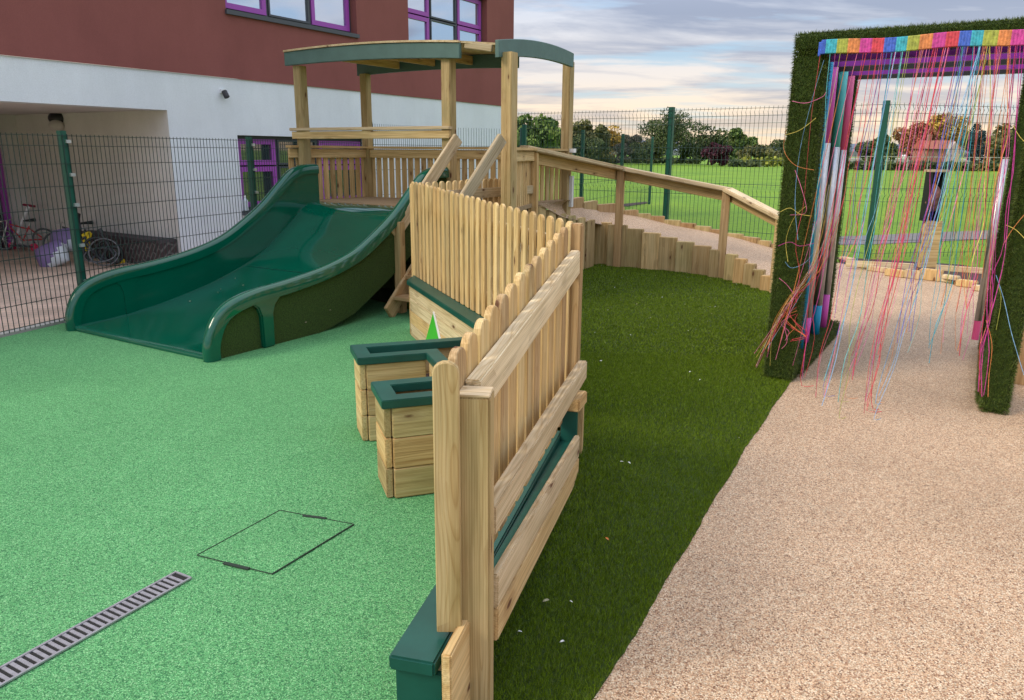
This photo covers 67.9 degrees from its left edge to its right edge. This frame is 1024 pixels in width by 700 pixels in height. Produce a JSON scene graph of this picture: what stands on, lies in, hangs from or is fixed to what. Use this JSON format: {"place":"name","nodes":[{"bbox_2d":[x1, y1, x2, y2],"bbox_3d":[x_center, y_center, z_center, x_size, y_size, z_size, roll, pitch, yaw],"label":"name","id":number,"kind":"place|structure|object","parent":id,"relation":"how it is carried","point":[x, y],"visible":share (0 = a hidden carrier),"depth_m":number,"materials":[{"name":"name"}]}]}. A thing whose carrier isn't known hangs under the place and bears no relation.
{"place":"outdoors","nodes":[
{"label":"outdoors","id":0,"kind":"place"},
{"bbox_2d":[0,247,135,331],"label":"paving","id":1,"kind":"structure","parent":0,"point":[22,293],"depth_m":9.10,"materials":[{"name":"brick"}]},
{"bbox_2d":[8,203,37,250],"bbox_3d":[-7.844,-1.981,12.247,0.601,0.728,0.267,6,15,19],"label":"scooter","id":2,"kind":"object","parent":1,"relation":"on","point":[18,231],"visible":0.75,"depth_m":12.26,"materials":[{"name":"silver metal"}]},
{"bbox_2d":[0,218,50,249],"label":"bicycle","id":3,"kind":"object","parent":1,"relation":"on","point":[14,239],"visible":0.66,"depth_m":12.25,"materials":[{"name":"red metal"}]},
{"bbox_2d":[0,318,64,337],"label":"kerb","id":4,"kind":"structure","parent":1,"relation":"on","point":[22,329],"depth_m":6.92,"materials":[{"name":"concrete"}]},
{"bbox_2d":[35,239,69,266],"bbox_3d":[-6.429,-1.325,10.623,0.489,0.439,0.201,1,15,0],"label":"sack","id":5,"kind":"object","parent":1,"relation":"on","point":[41,248],"visible":0.73,"depth_m":10.55,"materials":[{"name":"purple fabric"}]},
{"bbox_2d":[50,228,71,250],"bbox_3d":[-6.441,-1.590,10.967,0.414,0.357,0.222,1,15,0],"label":"sack","id":6,"kind":"object","parent":1,"relation":"on","point":[63,237],"visible":0.23,"depth_m":10.89,"materials":[{"name":"purple fabric"}]},
{"bbox_2d":[42,220,92,244],"bbox_3d":[-6.643,-1.694,11.604,0.991,0.548,0.386,1,15,0],"label":"bicycle","id":7,"kind":"object","parent":1,"relation":"on","point":[48,234],"visible":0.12,"depth_m":11.55,"materials":[{"name":"grey"}]},
{"bbox_2d":[78,213,124,265],"bbox_3d":[-5.868,-1.539,10.560,0.834,0.734,0.508,4,15,12],"label":"bicycle","id":8,"kind":"object","parent":1,"relation":"on","point":[99,256],"visible":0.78,"depth_m":10.66,"materials":[{"name":"black metal"}]},
{"bbox_2d":[81,230,176,263],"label":"brick wall","id":9,"kind":"structure","parent":1,"relation":"on","point":[127,246],"depth_m":10.88,"materials":[{"name":"brown brick"}]},
{"bbox_2d":[98,228,119,261],"bbox_3d":[-5.627,-1.469,10.634,0.473,0.450,0.085,10,17,31],"label":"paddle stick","id":10,"kind":"object","parent":9,"relation":"on","point":[100,231],"visible":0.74,"depth_m":10.65,"materials":[{"name":"black plastic"}]},
{"bbox_2d":[243,195,248,210],"bbox_3d":[-4.075,-2.250,11.615,0.080,0.230,0.076,1,15,0],"label":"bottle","id":11,"kind":"object","parent":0,"point":[245,205],"visible":0.72,"depth_m":11.59,"materials":[{"name":"white plastic"}]},
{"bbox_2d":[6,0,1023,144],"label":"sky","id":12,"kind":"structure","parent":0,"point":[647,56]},
{"bbox_2d":[624,202,645,205],"bbox_3d":[3.875,-4.749,24.779,0.674,0.001,3.407,11,18,36],"label":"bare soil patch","id":13,"kind":"object","parent":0,"point":[631,204],"visible":0.33,"depth_m":25.20,"materials":[{"name":"soil"}]},
{"bbox_2d":[372,155,1007,695],"bbox_3d":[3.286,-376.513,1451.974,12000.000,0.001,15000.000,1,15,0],"label":"ground","id":14,"kind":"structure","parent":0,"point":[700,207],"depth_m":26.95,"materials":[{"name":"green plant"}]},
{"bbox_2d":[0,299,435,699],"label":"rubber surface","id":15,"kind":"object","parent":14,"relation":"on","point":[127,469],"visible":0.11,"depth_m":3.41,"materials":[{"name":"green rubber"}]},
{"bbox_2d":[0,571,191,686],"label":"drain channel","id":16,"kind":"object","parent":15,"relation":"on","point":[23,663],"visible":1,"depth_m":2.61,"materials":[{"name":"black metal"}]},
{"bbox_2d":[0,131,361,334],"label":"fence","id":17,"kind":"object","parent":15,"relation":"on","point":[63,141],"visible":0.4,"depth_m":7.37,"materials":[{"name":"green metal"}]},
{"bbox_2d":[65,164,448,362],"bbox_3d":[-2.361,-1.069,7.515,2.024,1.441,3.182,9,17,30],"label":"slide","id":18,"kind":"object","parent":15,"relation":"on","point":[290,256],"visible":0.92,"depth_m":7.39,"materials":[{"name":"teal plastic"}]},
{"bbox_2d":[197,510,353,573],"bbox_3d":[-0.989,0.800,3.221,0.386,0.004,0.520,8,16,27],"label":"access cover","id":19,"kind":"object","parent":15,"relation":"on","point":[275,542],"visible":1,"depth_m":3.20,"materials":[{"name":"green rubber"}]},
{"bbox_2d":[350,337,461,497],"bbox_3d":[-0.395,0.311,4.141,0.800,0.496,1.090,-5,15,-19],"label":"planter table","id":20,"kind":"object","parent":15,"relation":"on","point":[394,397],"visible":0.56,"depth_m":3.68,"materials":[{"name":"green paint"}]},
{"bbox_2d":[283,39,575,288],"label":"play tower","id":21,"kind":"structure","parent":15,"relation":"on","point":[447,58],"depth_m":9.05,"materials":[{"name":"brown wood"}]},
{"bbox_2d":[410,178,532,289],"bbox_3d":[-0.325,-1.278,8.115,0.064,1.078,2.710,7,16,24],"label":"picket fence","id":22,"kind":"object","parent":21,"relation":"attached to","point":[492,192],"visible":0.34,"depth_m":8.03,"materials":[{"name":"brown wood"}]},
{"bbox_2d":[384,134,505,316],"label":"staircase","id":23,"kind":"structure","parent":15,"relation":"on","point":[398,300],"depth_m":7.62,"materials":[{"name":"brown wood"}]},
{"bbox_2d":[407,276,483,339],"bbox_3d":[-0.354,-0.043,5.507,0.130,0.498,3.337,-5,16,-21],"label":"play counter","id":24,"kind":"object","parent":15,"relation":"on","point":[435,313],"visible":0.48,"depth_m":6.00,"materials":[{"name":"green paint"}]},
{"bbox_2d":[411,182,565,316],"bbox_3d":[-0.276,-0.706,5.393,0.064,0.838,3.296,-5,16,-21],"label":"picket fence","id":25,"kind":"object","parent":24,"relation":"on","point":[451,231],"visible":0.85,"depth_m":5.37,"materials":[{"name":"brown wood"}]},
{"bbox_2d":[389,390,586,699],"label":"trough bench","id":26,"kind":"object","parent":15,"relation":"on","point":[427,661],"visible":0.73,"depth_m":2.33,"materials":[{"name":"green paint"}]},
{"bbox_2d":[0,0,513,252],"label":"school building","id":27,"kind":"structure","parent":14,"relation":"on","point":[243,44],"depth_m":11.28,"materials":[{"name":"grey"}]},
{"bbox_2d":[0,151,12,247],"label":"door","id":28,"kind":"structure","parent":27,"relation":"in","point":[2,201],"depth_m":12.30,"materials":[{"name":"purple glass"}]},
{"bbox_2d":[48,113,63,130],"bbox_3d":[-6.976,-3.496,11.635,0.260,0.295,0.198,1,15,0],"label":"wall light","id":29,"kind":"object","parent":27,"relation":"attached to","point":[56,120],"visible":0.88,"depth_m":11.58,"materials":[{"name":"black plastic"}]},
{"bbox_2d":[220,89,229,98],"bbox_3d":[-4.141,-3.696,10.972,0.134,0.131,0.076,9,17,30],"label":"security sensor","id":30,"kind":"object","parent":27,"relation":"attached to","point":[224,92],"visible":1,"depth_m":10.95,"materials":[{"name":"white plastic"}]},
{"bbox_2d":[225,0,359,37],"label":"window","id":31,"kind":"structure","parent":27,"relation":"in","point":[328,16],"depth_m":12.16,"materials":[{"name":"purple"}]},
{"bbox_2d":[237,135,362,214],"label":"window","id":32,"kind":"structure","parent":27,"relation":"in","point":[342,141],"depth_m":12.07,"materials":[{"name":"purple"}]},
{"bbox_2d":[408,0,481,41],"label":"window","id":33,"kind":"structure","parent":27,"relation":"in","point":[467,13],"depth_m":15.29,"materials":[{"name":"purple"}]},
{"bbox_2d":[372,124,522,196],"bbox_3d":[-1.193,-2.977,13.670,3.466,2.050,0.506,-13,20,-42],"label":"fence","id":34,"kind":"object","parent":14,"relation":"on","point":[521,138],"visible":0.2,"depth_m":13.34,"materials":[{"name":"brown wood"}]},
{"bbox_2d":[432,221,586,699],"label":"picket fence","id":35,"kind":"object","parent":14,"relation":"on","point":[509,375],"visible":0.98,"depth_m":2.19,"materials":[{"name":"brown wood"}]},
{"bbox_2d":[517,114,560,151],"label":"tree","id":36,"kind":"object","parent":14,"relation":"on","point":[552,138],"visible":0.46,"depth_m":93.71,"materials":[{"name":"green plant"}]},
{"bbox_2d":[370,264,791,699],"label":"turf","id":37,"kind":"structure","parent":14,"relation":"on","point":[382,294],"depth_m":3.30,"materials":[{"name":"green plant"}]},
{"bbox_2d":[518,265,709,641],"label":"fallen leaves","id":38,"kind":"object","parent":37,"relation":"on","point":[607,538],"visible":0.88,"depth_m":3.09,"materials":[{"name":"white plant"}]},
{"bbox_2d":[520,145,778,292],"bbox_3d":[1.751,-1.774,9.889,3.178,1.677,2.005,2,15,7],"label":"ramp handrail","id":39,"kind":"object","parent":37,"relation":"on","point":[619,174],"visible":0.77,"depth_m":9.96,"materials":[{"name":"brown wood"}]},
{"bbox_2d":[522,124,653,208],"bbox_3d":[2.346,-4.493,19.489,0.105,2.110,10.916,7,16,22],"label":"fence","id":40,"kind":"object","parent":14,"relation":"on","point":[582,132],"visible":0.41,"depth_m":19.37,"materials":[{"name":"green metal"}]},
{"bbox_2d":[572,133,609,159],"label":"tree","id":41,"kind":"object","parent":14,"relation":"on","point":[591,144],"visible":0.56,"depth_m":100.19,"materials":[{"name":"green plant"}]},
{"bbox_2d":[572,119,610,143],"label":"tree","id":42,"kind":"object","parent":14,"relation":"on","point":[603,129],"visible":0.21,"depth_m":118.27,"materials":[{"name":"green plant"}]},
{"bbox_2d":[597,148,615,162],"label":"bush","id":43,"kind":"object","parent":14,"relation":"on","point":[602,159],"visible":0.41,"depth_m":107.89,"materials":[{"name":"green plant"}]},
{"bbox_2d":[607,125,622,155],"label":"tree","id":44,"kind":"object","parent":14,"relation":"on","point":[612,133],"visible":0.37,"depth_m":124.27,"materials":[{"name":"orange plant"}]},
{"bbox_2d":[610,143,632,163],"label":"bush","id":45,"kind":"object","parent":14,"relation":"on","point":[629,152],"visible":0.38,"depth_m":108.98,"materials":[{"name":"green plant"}]},
{"bbox_2d":[620,134,642,155],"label":"tree","id":46,"kind":"object","parent":14,"relation":"on","point":[636,138],"visible":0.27,"depth_m":128.44,"materials":[{"name":"green plant"}]},
{"bbox_2d":[628,142,649,161],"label":"bush","id":47,"kind":"object","parent":14,"relation":"on","point":[636,156],"visible":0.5,"depth_m":109.89,"materials":[{"name":"green plant"}]},
{"bbox_2d":[639,138,664,163],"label":"tree","id":48,"kind":"object","parent":14,"relation":"on","point":[655,155],"visible":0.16,"depth_m":115.61,"materials":[{"name":"green plant"}]},
{"bbox_2d":[538,206,769,290],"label":"ramp log wall","id":49,"kind":"structure","parent":14,"relation":"on","point":[640,248],"depth_m":10.61,"materials":[{"name":"brown wood"}]},
{"bbox_2d":[611,157,700,163],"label":"hedge","id":50,"kind":"object","parent":14,"relation":"on","point":[662,161],"visible":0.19,"depth_m":123.66,"materials":[{"name":"green plant"}]},
{"bbox_2d":[637,107,705,164],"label":"tree","id":51,"kind":"object","parent":14,"relation":"on","point":[679,133],"visible":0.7,"depth_m":109.46,"materials":[{"name":"green plant"}]},
{"bbox_2d":[571,197,772,247],"bbox_3d":[2.475,-1.799,11.517,3.733,1.047,1.586,-1,15,-7],"label":"ramp log edging","id":52,"kind":"object","parent":14,"relation":"on","point":[578,202],"visible":0.26,"depth_m":11.68,"materials":[{"name":"brown wood"}]},
{"bbox_2d":[678,143,700,162],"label":"bush","id":53,"kind":"object","parent":14,"relation":"on","point":[693,156],"visible":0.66,"depth_m":112.71,"materials":[{"name":"green plant"}]},
{"bbox_2d":[693,125,730,164],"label":"tree","id":54,"kind":"object","parent":14,"relation":"on","point":[704,142],"visible":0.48,"depth_m":114.79,"materials":[{"name":"green plant"}]},
{"bbox_2d":[700,142,732,165],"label":"bush","id":55,"kind":"object","parent":14,"relation":"on","point":[716,148],"visible":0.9,"depth_m":101.08,"materials":[{"name":"purple plant"}]},
{"bbox_2d":[723,127,758,160],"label":"tree","id":56,"kind":"object","parent":14,"relation":"on","point":[739,137],"visible":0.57,"depth_m":119.41,"materials":[{"name":"green plant"}]},
{"bbox_2d":[727,158,762,166],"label":"hedge","id":57,"kind":"object","parent":14,"relation":"on","point":[737,162],"visible":0.82,"depth_m":98.46,"materials":[{"name":"green plant"}]},
{"bbox_2d":[736,144,781,159],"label":"bush","id":58,"kind":"object","parent":14,"relation":"on","point":[761,148],"visible":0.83,"depth_m":110.32,"materials":[{"name":"green plant"}]},
{"bbox_2d":[741,156,783,166],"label":"hedge","id":59,"kind":"object","parent":14,"relation":"on","point":[772,163],"visible":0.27,"depth_m":101.48,"materials":[{"name":"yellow plant"}]},
{"bbox_2d":[517,100,1018,258],"bbox_3d":[3.987,-2.991,13.203,9.449,2.400,1.728,6,16,21],"label":"tall fence","id":60,"kind":"object","parent":14,"relation":"on","point":[671,117],"visible":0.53,"depth_m":12.23,"materials":[{"name":"green metal"}]},
{"bbox_2d":[768,139,785,152],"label":"tree","id":61,"kind":"object","parent":14,"relation":"on","point":[777,146],"visible":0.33,"depth_m":115.08,"materials":[{"name":"green plant"}]},
{"bbox_2d":[855,134,901,163],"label":"tree","id":62,"kind":"object","parent":14,"relation":"on","point":[868,152],"visible":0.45,"depth_m":87.58,"materials":[{"name":"green plant"}]},
{"bbox_2d":[892,122,938,160],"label":"tree","id":63,"kind":"object","parent":14,"relation":"on","point":[907,135],"visible":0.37,"depth_m":114.42,"materials":[{"name":"orange plant"}]},
{"bbox_2d":[847,160,1007,170],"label":"hedge","id":64,"kind":"object","parent":14,"relation":"on","point":[971,165],"visible":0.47,"depth_m":84.92,"materials":[{"name":"green plant"}]},
{"bbox_2d":[850,156,1008,170],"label":"boundary rail","id":65,"kind":"object","parent":14,"relation":"on","point":[928,160],"visible":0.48,"depth_m":83.07,"materials":[{"name":"metal"}]},
{"bbox_2d":[929,112,970,146],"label":"tree","id":66,"kind":"object","parent":14,"relation":"on","point":[942,127],"visible":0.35,"depth_m":119.07,"materials":[{"name":"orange plant"}]},
{"bbox_2d":[957,123,987,170],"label":"tree","id":67,"kind":"object","parent":14,"relation":"on","point":[979,140],"visible":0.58,"depth_m":86.18,"materials":[{"name":"green plant"}]},
{"bbox_2d":[982,123,1014,161],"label":"tree","id":68,"kind":"object","parent":14,"relation":"on","point":[997,140],"visible":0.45,"depth_m":91.80,"materials":[{"name":"green plant"}]},
{"bbox_2d":[539,200,840,274],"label":"ramp path","id":69,"kind":"structure","parent":0,"point":[760,255],"depth_m":11.07,"materials":[{"name":"stone"}]},
{"bbox_2d":[572,150,968,157],"bbox_3d":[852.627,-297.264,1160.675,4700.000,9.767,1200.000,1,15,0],"label":"hills","id":70,"kind":"structure","parent":0,"point":[856,153],"depth_m":697.69,"materials":[{"name":"green plant"}]},
{"bbox_2d":[572,140,968,151],"bbox_3d":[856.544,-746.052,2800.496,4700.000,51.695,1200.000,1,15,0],"label":"hills","id":71,"kind":"structure","parent":0,"point":[853,145],"depth_m":2429.50,"materials":[{"name":"green plant"}]},
{"bbox_2d":[593,262,1023,699],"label":"resin path","id":72,"kind":"structure","parent":0,"point":[857,552],"depth_m":3.21,"materials":[{"name":"beige gravel"}]},
{"bbox_2d":[761,15,1023,414],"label":"turf arch","id":73,"kind":"structure","parent":72,"relation":"on","point":[1004,360],"depth_m":5.30,"materials":[{"name":"green plant"}]},
{"bbox_2d":[775,29,1023,419],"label":"string curtain","id":74,"kind":"object","parent":73,"relation":"hanging from","point":[979,38],"visible":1,"depth_m":4.70,"materials":[{"name":"multicoloured fabric"}]},
{"bbox_2d":[755,172,843,367],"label":"loose strings","id":75,"kind":"object","parent":74,"relation":"hanging from","point":[787,315],"visible":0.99,"depth_m":5.29},
{"bbox_2d":[980,125,1023,391],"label":"loose strings","id":76,"kind":"object","parent":73,"relation":"hanging from","point":[1000,307],"visible":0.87,"depth_m":4.70},
{"bbox_2d":[838,256,987,290],"bbox_3d":[5.462,-1.010,10.104,0.525,0.152,3.480,-3,15,-15],"label":"bed log edging","id":77,"kind":"object","parent":72,"relation":"on","point":[930,274],"visible":0.56,"depth_m":10.03,"materials":[{"name":"brown wood"}]},
{"bbox_2d":[1014,331,1023,384],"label":"timber post","id":78,"kind":"object","parent":72,"relation":"on","point":[1019,378],"visible":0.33,"depth_m":5.46,"materials":[{"name":"brown wood"}]},
{"bbox_2d":[837,257,989,284],"bbox_3d":[5.778,-1.180,10.874,1.789,0.001,2.710,-9,17,-33],"label":"flower bed","id":79,"kind":"object","parent":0,"point":[956,273],"visible":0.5,"depth_m":10.76,"materials":[{"name":"soil"}]},
{"bbox_2d":[845,260,982,273],"bbox_3d":[5.833,-1.149,10.636,2.144,0.090,0.154,7,16,24],"label":"bed rear board","id":80,"kind":"object","parent":79,"relation":"on","point":[903,266],"visible":0.61,"depth_m":10.75,"materials":[{"name":"brown wood"}]},
{"bbox_2d":[917,169,949,267],"bbox_3d":[5.924,-1.821,10.736,0.312,1.412,0.210,1,15,0],"label":"wooden stand","id":81,"kind":"object","parent":79,"relation":"on","point":[931,262],"visible":0.75,"depth_m":10.73,"materials":[{"name":"brown wood"}]},
{"bbox_2d":[839,230,997,244],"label":"field path","id":82,"kind":"structure","parent":0,"point":[910,239],"depth_m":15.53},
{"bbox_2d":[848,158,1009,163],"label":"car park","id":83,"kind":"structure","parent":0,"point":[857,159],"depth_m":152.18,"materials":[{"name":"grey asphalt"}]},
{"bbox_2d":[911,134,960,162],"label":"house","id":84,"kind":"structure","parent":0,"point":[936,148],"depth_m":108.45,"materials":[{"name":"brick"}]}
]}

